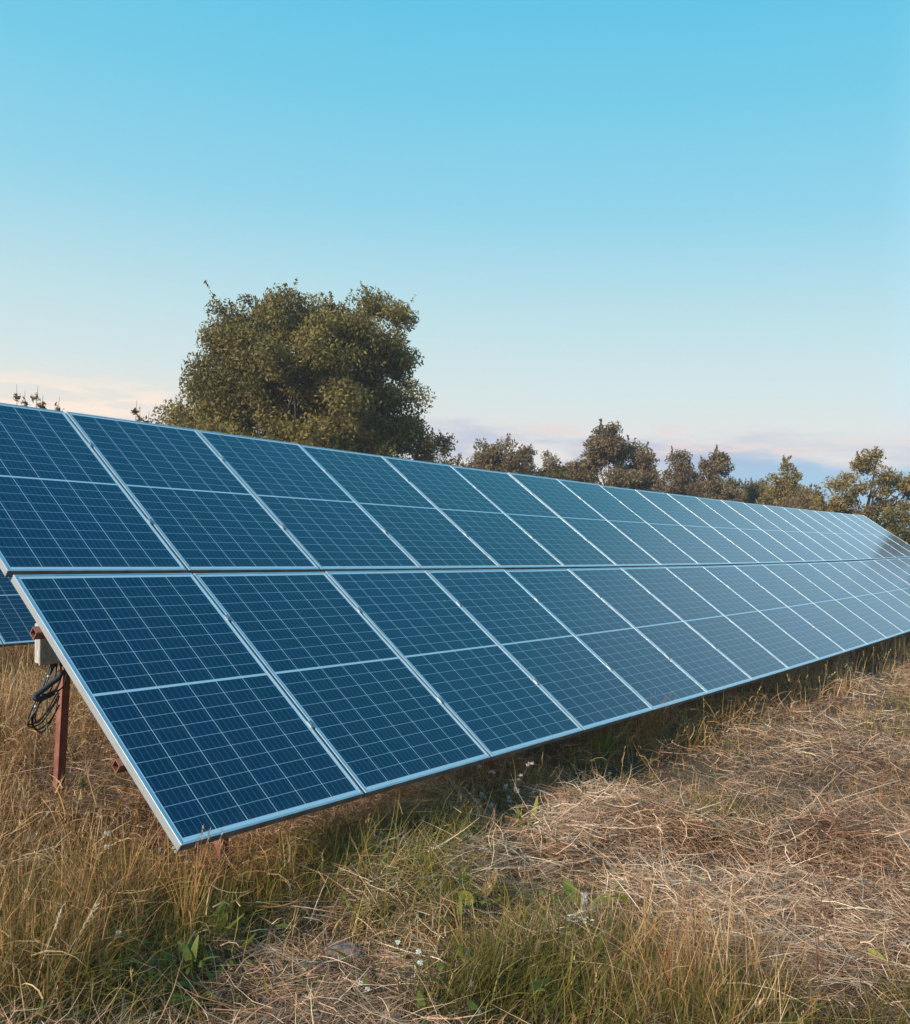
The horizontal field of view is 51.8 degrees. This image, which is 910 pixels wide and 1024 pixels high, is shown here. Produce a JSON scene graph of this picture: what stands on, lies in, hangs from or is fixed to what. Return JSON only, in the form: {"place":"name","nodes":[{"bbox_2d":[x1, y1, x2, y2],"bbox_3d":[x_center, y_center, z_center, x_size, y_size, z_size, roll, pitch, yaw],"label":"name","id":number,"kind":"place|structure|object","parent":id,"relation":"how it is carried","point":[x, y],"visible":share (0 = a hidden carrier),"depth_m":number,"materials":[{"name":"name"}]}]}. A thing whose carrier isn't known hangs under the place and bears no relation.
{"place":"outdoors","nodes":[
{"label":"outdoors","id":0,"kind":"place"},
{"bbox_2d":[0,648,909,1023],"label":"green grass","id":1,"kind":"structure","parent":0,"point":[492,974],"depth_m":3.40,"materials":[{"name":"green plant"}]},
{"bbox_2d":[0,633,909,1023],"bbox_3d":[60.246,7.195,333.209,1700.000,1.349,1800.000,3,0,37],"label":"ground","id":2,"kind":"structure","parent":0,"point":[710,771],"depth_m":5.73,"materials":[{"name":"brown plant"}]},
{"bbox_2d":[19,717,43,781],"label":"straw stalk","id":3,"kind":"object","parent":2,"relation":"on","point":[36,745],"visible":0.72,"depth_m":5.42,"materials":[{"name":"beige plant"}]},
{"bbox_2d":[13,390,63,410],"bbox_3d":[-6.615,0.038,14.559,0.625,4.031,0.744,3,0,37],"label":"sapling","id":4,"kind":"object","parent":2,"relation":"on","point":[39,405],"visible":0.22,"depth_m":14.57,"materials":[{"name":"green plant"}]},
{"bbox_2d":[33,903,99,1011],"bbox_3d":[-1.256,1.442,3.025,0.033,0.374,0.234,3,0,29],"label":"straw stalk","id":5,"kind":"object","parent":2,"relation":"on","point":[59,916],"visible":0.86,"depth_m":3.00,"materials":[{"name":"beige plant"}]},
{"bbox_2d":[40,933,124,988],"bbox_3d":[-1.305,1.532,3.133,0.318,0.112,0.245,3,-1,-40],"label":"dock plant","id":6,"kind":"object","parent":2,"relation":"on","point":[97,965],"visible":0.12,"depth_m":3.15,"materials":[{"name":"green plant"}]},
{"bbox_2d":[104,831,108,871],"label":"wildflower","id":7,"kind":"object","parent":2,"relation":"on","point":[106,846],"visible":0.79,"depth_m":3.90,"materials":[{"name":"white plant"}]},
{"bbox_2d":[118,951,157,981],"bbox_3d":[-1.123,1.597,3.296,0.187,0.101,0.129,3,-1,40],"label":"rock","id":8,"kind":"object","parent":2,"relation":"on","point":[151,964],"visible":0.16,"depth_m":3.27,"materials":[{"name":"grey stone"}]},
{"bbox_2d":[131,403,149,422],"bbox_3d":[-5.185,0.132,15.111,0.490,3.881,0.584,3,0,37],"label":"sapling","id":9,"kind":"object","parent":2,"relation":"on","point":[135,411],"visible":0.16,"depth_m":15.13,"materials":[{"name":"green plant"}]},
{"bbox_2d":[158,957,192,971],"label":"dock plant","id":10,"kind":"object","parent":2,"relation":"on","point":[163,960],"visible":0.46,"depth_m":3.29,"materials":[{"name":"green plant"}]},
{"bbox_2d":[172,847,187,884],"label":"wildflower","id":11,"kind":"object","parent":2,"relation":"on","point":[174,862],"visible":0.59,"depth_m":3.85,"materials":[{"name":"white plant"}]},
{"bbox_2d":[157,836,226,960],"bbox_3d":[-0.979,1.440,3.475,0.153,0.434,0.216,3,0,37],"label":"reed stalk","id":12,"kind":"object","parent":2,"relation":"on","point":[183,905],"visible":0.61,"depth_m":3.47,"materials":[{"name":"green plant"}]},
{"bbox_2d":[169,900,244,959],"bbox_3d":[-0.908,1.557,3.501,0.298,0.189,0.264,3,0,-36],"label":"dock plant","id":13,"kind":"object","parent":2,"relation":"on","point":[222,922],"visible":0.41,"depth_m":3.50,"materials":[{"name":"green plant"}]},
{"bbox_2d":[191,825,222,943],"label":"seed stalk","id":14,"kind":"object","parent":2,"relation":"on","point":[200,877],"visible":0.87,"depth_m":3.44,"materials":[{"name":"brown plant"}]},
{"bbox_2d":[149,278,436,458],"bbox_3d":[-5.090,-2.478,29.582,7.800,9.916,7.766,3,0,37],"label":"ash tree","id":15,"kind":"object","parent":2,"relation":"on","point":[326,378],"visible":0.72,"depth_m":28.26,"materials":[{"name":"green plant"}]},
{"bbox_2d":[324,940,363,962],"bbox_3d":[-0.418,1.667,3.540,0.158,0.067,0.110,3,0,21],"label":"rock","id":16,"kind":"object","parent":2,"relation":"on","point":[344,944],"visible":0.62,"depth_m":3.52,"materials":[{"name":"grey stone"}]},
{"bbox_2d":[354,980,369,1016],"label":"wildflower","id":17,"kind":"object","parent":2,"relation":"on","point":[366,988],"visible":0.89,"depth_m":3.13,"materials":[{"name":"white plant"}]},
{"bbox_2d":[395,940,401,976],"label":"wildflower","id":18,"kind":"object","parent":2,"relation":"on","point":[398,941],"visible":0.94,"depth_m":3.31,"materials":[{"name":"white plant"}]},
{"bbox_2d":[397,963,415,1017],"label":"dark stalk","id":19,"kind":"object","parent":2,"relation":"on","point":[406,987],"visible":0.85,"depth_m":3.10,"materials":[{"name":"brown plant"}]},
{"bbox_2d":[362,411,457,465],"bbox_3d":[-1.520,-0.295,30.096,3.656,5.912,3.680,3,0,37],"label":"bush","id":20,"kind":"object","parent":2,"relation":"on","point":[427,450],"visible":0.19,"depth_m":29.82,"materials":[{"name":"green plant"}]},
{"bbox_2d":[411,949,422,1014],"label":"wildflower","id":21,"kind":"object","parent":2,"relation":"on","point":[418,951],"visible":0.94,"depth_m":3.15,"materials":[{"name":"white plant"}]},
{"bbox_2d":[0,634,909,1023],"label":"straw","id":22,"kind":"object","parent":2,"relation":"on","point":[588,812],"visible":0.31,"depth_m":4.23,"materials":[{"name":"beige plant"}]},
{"bbox_2d":[814,937,839,961],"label":"wildflower","id":23,"kind":"object","parent":22,"relation":"on","point":[822,943],"visible":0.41,"depth_m":3.65,"materials":[{"name":"white plant"}]},
{"bbox_2d":[0,634,909,1023],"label":"dry grass","id":24,"kind":"structure","parent":2,"relation":"on","point":[62,884],"depth_m":3.88,"materials":[{"name":"beige plant"}]},
{"bbox_2d":[4,655,909,1023],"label":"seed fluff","id":25,"kind":"object","parent":24,"relation":"on","point":[506,881],"visible":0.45,"depth_m":4.20,"materials":[{"name":"beige plant"}]},
{"bbox_2d":[0,674,909,1023],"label":"weeds","id":26,"kind":"object","parent":2,"relation":"on","point":[190,950],"visible":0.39,"depth_m":3.33,"materials":[{"name":"green plant"}]},
{"bbox_2d":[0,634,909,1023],"bbox_3d":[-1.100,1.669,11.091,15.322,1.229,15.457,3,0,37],"label":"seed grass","id":27,"kind":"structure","parent":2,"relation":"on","point":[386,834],"depth_m":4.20,"materials":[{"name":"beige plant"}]},
{"bbox_2d":[30,626,886,874],"bbox_3d":[4.230,1.145,12.828,2.425,2.462,21.226,3,0,37],"label":"mounting rack","id":28,"kind":"object","parent":2,"relation":"on","point":[61,733],"visible":0.02,"depth_m":5.06,"materials":[{"name":"red metal"}]},
{"bbox_2d":[35,623,62,666],"bbox_3d":[-2.042,0.669,4.878,0.156,0.253,0.348,3,0,37],"label":"junction box","id":29,"kind":"object","parent":28,"relation":"attached to","point":[45,653],"visible":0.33,"depth_m":4.73,"materials":[{"name":"metal"}]},
{"bbox_2d":[27,663,66,732],"bbox_3d":[-2.072,0.944,4.779,0.097,0.378,0.255,3,0,23],"label":"cable bundle","id":30,"kind":"object","parent":29,"relation":"hanging from","point":[37,699],"visible":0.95,"depth_m":4.75,"materials":[{"name":"plastic"}]},
{"bbox_2d":[0,403,186,576],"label":"solar panel","id":31,"kind":"object","parent":28,"relation":"attached to","point":[68,505],"visible":0.98,"depth_m":5.09,"materials":[{"name":"glass"}]},
{"bbox_2d":[11,573,362,851],"bbox_3d":[-1.233,0.802,4.329,1.632,0.045,1.017,43,23,31],"label":"solar panel","id":32,"kind":"object","parent":28,"relation":"attached to","point":[199,717],"visible":1,"depth_m":4.22,"materials":[{"name":"glass"}]},
{"bbox_2d":[65,411,319,573],"bbox_3d":[-1.668,-0.129,5.965,1.632,0.045,1.017,43,22,31],"label":"solar panel","id":33,"kind":"object","parent":28,"relation":"attached to","point":[196,500],"visible":0.97,"depth_m":5.88,"materials":[{"name":"glass"}]},
{"bbox_2d":[196,430,420,572],"bbox_3d":[-1.057,-0.084,6.766,1.632,0.044,1.017,43,23,31],"label":"solar panel","id":34,"kind":"object","parent":28,"relation":"attached to","point":[313,507],"visible":0.94,"depth_m":6.69,"materials":[{"name":"glass"}]},
{"bbox_2d":[193,572,489,797],"bbox_3d":[-0.620,0.845,5.129,1.632,0.044,1.017,43,22,31],"label":"solar panel","id":35,"kind":"object","parent":28,"relation":"attached to","point":[365,700],"visible":0.99,"depth_m":5.04,"materials":[{"name":"glass"}]},
{"bbox_2d":[300,445,500,570],"bbox_3d":[-0.447,-0.038,7.569,1.632,0.044,1.017,43,22,31],"label":"solar panel","id":36,"kind":"object","parent":28,"relation":"attached to","point":[423,531],"visible":0.94,"depth_m":7.51,"materials":[{"name":"glass"}]},
{"bbox_2d":[325,570,582,760],"bbox_3d":[-0.006,0.886,5.929,1.632,0.045,1.017,43,23,31],"label":"solar panel","id":37,"kind":"object","parent":28,"relation":"attached to","point":[499,702],"visible":0.97,"depth_m":5.85,"materials":[{"name":"glass"}]},
{"bbox_2d":[382,456,564,569],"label":"solar panel","id":38,"kind":"object","parent":28,"relation":"attached to","point":[499,537],"visible":0.97,"depth_m":8.31,"materials":[{"name":"glass"}]},
{"bbox_2d":[450,465,617,568],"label":"solar panel","id":39,"kind":"object","parent":28,"relation":"attached to","point":[559,539],"visible":0.94,"depth_m":9.12,"materials":[{"name":"glass"}]},
{"bbox_2d":[426,569,652,733],"bbox_3d":[0.605,0.928,6.731,1.632,0.044,1.017,43,23,31],"label":"solar panel","id":40,"kind":"object","parent":28,"relation":"attached to","point":[583,687],"visible":0.99,"depth_m":6.66,"materials":[{"name":"glass"}]},
{"bbox_2d":[508,472,661,567],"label":"solar panel","id":41,"kind":"object","parent":28,"relation":"attached to","point":[604,536],"visible":0.94,"depth_m":9.92,"materials":[{"name":"glass"}]},
{"bbox_2d":[505,569,708,712],"bbox_3d":[1.216,0.970,7.533,1.632,0.045,1.017,43,22,31],"label":"solar panel","id":42,"kind":"object","parent":28,"relation":"attached to","point":[633,658],"visible":0.95,"depth_m":7.47,"materials":[{"name":"glass"}]},
{"bbox_2d":[558,479,699,566],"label":"solar panel","id":43,"kind":"object","parent":28,"relation":"attached to","point":[655,544],"visible":0.94,"depth_m":10.73,"materials":[{"name":"glass"}]},
{"bbox_2d":[569,567,752,695],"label":"solar panel","id":44,"kind":"object","parent":28,"relation":"attached to","point":[701,661],"visible":0.98,"depth_m":8.27,"materials":[{"name":"glass"}]},
{"bbox_2d":[600,485,731,565],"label":"solar panel","id":45,"kind":"object","parent":28,"relation":"attached to","point":[687,542],"visible":0.94,"depth_m":11.55,"materials":[{"name":"glass"}]},
{"bbox_2d":[635,489,759,564],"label":"solar panel","id":46,"kind":"object","parent":28,"relation":"attached to","point":[732,553],"visible":0.98,"depth_m":12.35,"materials":[{"name":"glass"}]},
{"bbox_2d":[621,566,789,682],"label":"solar panel","id":47,"kind":"object","parent":28,"relation":"attached to","point":[745,653],"visible":0.98,"depth_m":9.08,"materials":[{"name":"glass"}]},
{"bbox_2d":[667,493,784,563],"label":"solar panel","id":48,"kind":"object","parent":28,"relation":"attached to","point":[738,537],"visible":0.93,"depth_m":13.15,"materials":[{"name":"glass"}]},
{"bbox_2d":[666,566,819,671],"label":"solar panel","id":49,"kind":"object","parent":28,"relation":"attached to","point":[785,648],"visible":0.97,"depth_m":9.89,"materials":[{"name":"glass"}]},
{"bbox_2d":[697,497,805,563],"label":"solar panel","id":50,"kind":"object","parent":28,"relation":"attached to","point":[779,550],"visible":0.95,"depth_m":13.97,"materials":[{"name":"glass"}]},
{"bbox_2d":[721,500,824,562],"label":"solar panel","id":51,"kind":"object","parent":28,"relation":"attached to","point":[793,545],"visible":0.94,"depth_m":14.77,"materials":[{"name":"glass"}]},
{"bbox_2d":[703,565,845,661],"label":"solar panel","id":52,"kind":"object","parent":28,"relation":"attached to","point":[794,625],"visible":0.96,"depth_m":10.70,"materials":[{"name":"glass"}]},
{"bbox_2d":[745,503,842,561],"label":"solar panel","id":53,"kind":"object","parent":28,"relation":"attached to","point":[808,542],"visible":0.96,"depth_m":15.59,"materials":[{"name":"glass"}]},
{"bbox_2d":[734,564,867,653],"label":"solar panel","id":54,"kind":"object","parent":28,"relation":"attached to","point":[810,612],"visible":0.98,"depth_m":11.50,"materials":[{"name":"glass"}]},
{"bbox_2d":[764,505,857,561],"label":"solar panel","id":55,"kind":"object","parent":28,"relation":"attached to","point":[815,535],"visible":0.96,"depth_m":16.39,"materials":[{"name":"glass"}]},
{"bbox_2d":[762,563,887,646],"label":"solar panel","id":56,"kind":"object","parent":28,"relation":"attached to","point":[860,628],"visible":0.98,"depth_m":12.31,"materials":[{"name":"glass"}]},
{"bbox_2d":[783,507,871,560],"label":"solar panel","id":57,"kind":"object","parent":28,"relation":"attached to","point":[849,548],"visible":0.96,"depth_m":17.21,"materials":[{"name":"glass"}]},
{"bbox_2d":[800,509,884,559],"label":"solar panel","id":58,"kind":"object","parent":28,"relation":"attached to","point":[845,536],"visible":0.94,"depth_m":18.02,"materials":[{"name":"glass"}]},
{"bbox_2d":[788,563,903,639],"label":"solar panel","id":59,"kind":"object","parent":28,"relation":"attached to","point":[858,607],"visible":0.94,"depth_m":13.12,"materials":[{"name":"glass"}]},
{"bbox_2d":[814,510,895,558],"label":"solar panel","id":60,"kind":"object","parent":28,"relation":"attached to","point":[867,542],"visible":0.94,"depth_m":18.82,"materials":[{"name":"glass"}]},
{"bbox_2d":[809,562,909,634],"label":"solar panel","id":61,"kind":"object","parent":28,"relation":"attached to","point":[869,599],"visible":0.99,"depth_m":13.94,"materials":[{"name":"glass"}]},
{"bbox_2d":[829,512,906,557],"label":"solar panel","id":62,"kind":"object","parent":28,"relation":"attached to","point":[870,536],"visible":0.94,"depth_m":19.62,"materials":[{"name":"glass"}]},
{"bbox_2d":[828,561,909,620],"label":"solar panel","id":63,"kind":"object","parent":28,"relation":"attached to","point":[875,590],"visible":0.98,"depth_m":14.81,"materials":[{"name":"glass"}]},
{"bbox_2d":[841,513,909,557],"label":"solar panel","id":64,"kind":"object","parent":28,"relation":"attached to","point":[882,537],"visible":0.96,"depth_m":20.46,"materials":[{"name":"glass"}]},
{"bbox_2d":[845,561,909,606],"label":"solar panel","id":65,"kind":"object","parent":28,"relation":"attached to","point":[883,583],"visible":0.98,"depth_m":15.68,"materials":[{"name":"glass"}]},
{"bbox_2d":[853,514,909,550],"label":"solar panel","id":66,"kind":"object","parent":28,"relation":"attached to","point":[888,534],"visible":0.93,"depth_m":21.32,"materials":[{"name":"glass"}]},
{"bbox_2d":[861,560,909,594],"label":"solar panel","id":67,"kind":"object","parent":28,"relation":"attached to","point":[891,577],"visible":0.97,"depth_m":16.54,"materials":[{"name":"glass"}]},
{"bbox_2d":[874,559,909,583],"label":"solar panel","id":68,"kind":"object","parent":28,"relation":"attached to","point":[895,570],"visible":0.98,"depth_m":17.38,"materials":[{"name":"glass"}]},
{"bbox_2d":[887,558,909,574],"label":"solar panel","id":69,"kind":"object","parent":28,"relation":"attached to","point":[900,564],"visible":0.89,"depth_m":18.23,"materials":[{"name":"glass"}]},
{"bbox_2d":[898,558,909,565],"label":"solar panel","id":70,"kind":"object","parent":28,"relation":"attached to","point":[906,561],"visible":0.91,"depth_m":19.02,"materials":[{"name":"glass"}]},
{"bbox_2d":[416,867,503,925],"bbox_3d":[0.017,1.608,3.900,0.372,0.155,0.295,3,0,-10],"label":"dock plant","id":71,"kind":"object","parent":2,"relation":"on","point":[469,898],"visible":0.41,"depth_m":3.96,"materials":[{"name":"green plant"}]},
{"bbox_2d":[449,438,522,473],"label":"tree","id":72,"kind":"object","parent":2,"relation":"on","point":[457,463],"visible":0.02,"depth_m":44.97,"materials":[{"name":"green plant"}]},
{"bbox_2d":[474,762,533,831],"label":"thistle","id":73,"kind":"object","parent":2,"relation":"on","point":[508,799],"visible":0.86,"depth_m":5.19,"materials":[{"name":"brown plant"}]},
{"bbox_2d":[472,433,547,476],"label":"tree","id":74,"kind":"object","parent":2,"relation":"on","point":[492,457],"visible":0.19,"depth_m":41.48,"materials":[{"name":"green plant"}]},
{"bbox_2d":[513,796,548,842],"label":"dock plant","id":75,"kind":"object","parent":2,"relation":"on","point":[533,810],"visible":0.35,"depth_m":5.02,"materials":[{"name":"green plant"}]},
{"bbox_2d":[507,444,578,480],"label":"tree","id":76,"kind":"object","parent":2,"relation":"on","point":[551,466],"visible":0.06,"depth_m":45.57,"materials":[{"name":"green plant"}]},
{"bbox_2d":[529,450,573,480],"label":"sapling","id":77,"kind":"object","parent":2,"relation":"on","point":[543,473],"visible":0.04,"depth_m":41.78,"materials":[{"name":"green plant"}]},
{"bbox_2d":[554,782,600,804],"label":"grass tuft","id":78,"kind":"object","parent":2,"relation":"on","point":[575,792],"visible":0.25,"depth_m":5.64,"materials":[{"name":"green plant"}]},
{"bbox_2d":[566,910,593,936],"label":"wildflower","id":79,"kind":"object","parent":2,"relation":"on","point":[577,921],"visible":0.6,"depth_m":3.63,"materials":[{"name":"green plant"}]},
{"bbox_2d":[578,892,594,935],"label":"wildflower","id":80,"kind":"object","parent":2,"relation":"on","point":[584,897],"visible":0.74,"depth_m":3.74,"materials":[{"name":"white plant"}]},
{"bbox_2d":[549,878,627,913],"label":"dock plant","id":81,"kind":"object","parent":2,"relation":"on","point":[569,888],"visible":0.34,"depth_m":4.03,"materials":[{"name":"green plant"}]},
{"bbox_2d":[585,719,631,761],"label":"dock plant","id":82,"kind":"object","parent":2,"relation":"on","point":[603,751],"visible":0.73,"depth_m":6.52,"materials":[{"name":"green plant"}]},
{"bbox_2d":[563,418,663,492],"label":"rounded tree","id":83,"kind":"object","parent":2,"relation":"on","point":[607,447],"visible":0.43,"depth_m":44.88,"materials":[{"name":"green plant"}]},
{"bbox_2d":[633,690,679,753],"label":"weed","id":84,"kind":"object","parent":2,"relation":"on","point":[651,732],"visible":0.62,"depth_m":6.93,"materials":[{"name":"green plant"}]},
{"bbox_2d":[625,463,688,495],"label":"tree","id":85,"kind":"object","parent":2,"relation":"on","point":[662,483],"depth_m":51.56,"materials":[{"name":"green plant"}]},
{"bbox_2d":[655,445,706,496],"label":"slender tree","id":86,"kind":"object","parent":2,"relation":"on","point":[682,474],"visible":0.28,"depth_m":50.31,"materials":[{"name":"green plant"}]},
{"bbox_2d":[674,466,731,497],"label":"tree","id":87,"kind":"object","parent":2,"relation":"on","point":[724,482],"visible":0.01,"depth_m":50.88,"materials":[{"name":"green plant"}]},
{"bbox_2d":[690,445,748,502],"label":"slender tree","id":88,"kind":"object","parent":2,"relation":"on","point":[719,463],"visible":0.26,"depth_m":47.83,"materials":[{"name":"green plant"}]},
{"bbox_2d":[724,476,746,490],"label":"tree","id":89,"kind":"object","parent":2,"relation":"on","point":[735,485],"visible":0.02,"depth_m":53.62,"materials":[{"name":"green plant"}]},
{"bbox_2d":[741,477,766,503],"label":"shrub","id":90,"kind":"object","parent":2,"relation":"on","point":[748,491],"visible":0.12,"depth_m":51.05,"materials":[{"name":"green plant"}]},
{"bbox_2d":[731,477,790,503],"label":"tree","id":91,"kind":"object","parent":2,"relation":"on","point":[759,491],"visible":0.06,"depth_m":50.86,"materials":[{"name":"green plant"}]},
{"bbox_2d":[722,919,812,987],"bbox_3d":[1.119,1.649,3.423,0.512,0.243,0.007,3,0,-27],"label":"straw stalk","id":92,"kind":"object","parent":2,"relation":"on","point":[775,942],"visible":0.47,"depth_m":3.46,"materials":[{"name":"beige plant"}]},
{"bbox_2d":[754,455,812,509],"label":"young tree","id":93,"kind":"object","parent":2,"relation":"on","point":[774,492],"visible":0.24,"depth_m":46.95,"materials":[{"name":"green plant"}]},
{"bbox_2d":[779,484,854,510],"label":"tree","id":94,"kind":"object","parent":2,"relation":"on","point":[802,499],"visible":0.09,"depth_m":42.87,"materials":[{"name":"green plant"}]},
{"bbox_2d":[805,834,835,1008],"bbox_3d":[1.284,1.457,3.298,0.130,0.640,0.027,3,0,-16],"label":"dark stalk","id":95,"kind":"object","parent":2,"relation":"on","point":[817,962],"visible":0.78,"depth_m":3.30,"materials":[{"name":"brown plant"}]},
{"bbox_2d":[809,765,902,809],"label":"straw stalk","id":96,"kind":"object","parent":2,"relation":"on","point":[849,795],"visible":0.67,"depth_m":5.65,"materials":[{"name":"beige plant"}]},
{"bbox_2d":[807,446,909,537],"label":"apple tree","id":97,"kind":"object","parent":2,"relation":"on","point":[885,481],"visible":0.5,"depth_m":34.99,"materials":[{"name":"green plant"}]},
{"bbox_2d":[868,508,909,544],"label":"bush","id":98,"kind":"object","parent":2,"relation":"on","point":[892,526],"visible":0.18,"depth_m":29.30,"materials":[{"name":"green plant"}]},
{"bbox_2d":[0,0,909,537],"label":"sky","id":99,"kind":"structure","parent":0,"point":[684,224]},
{"bbox_3d":[-5.956,0.979,10.920,2.063,2.401,4.141,3,0,37],"label":"mounting rack","id":100,"kind":"object","parent":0,"visible":0},
{"bbox_2d":[0,569,35,646],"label":"solar panel","id":101,"kind":"object","parent":100,"relation":"on","point":[17,620],"visible":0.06,"depth_m":10.53,"materials":[{"name":"glass"}]}
]}

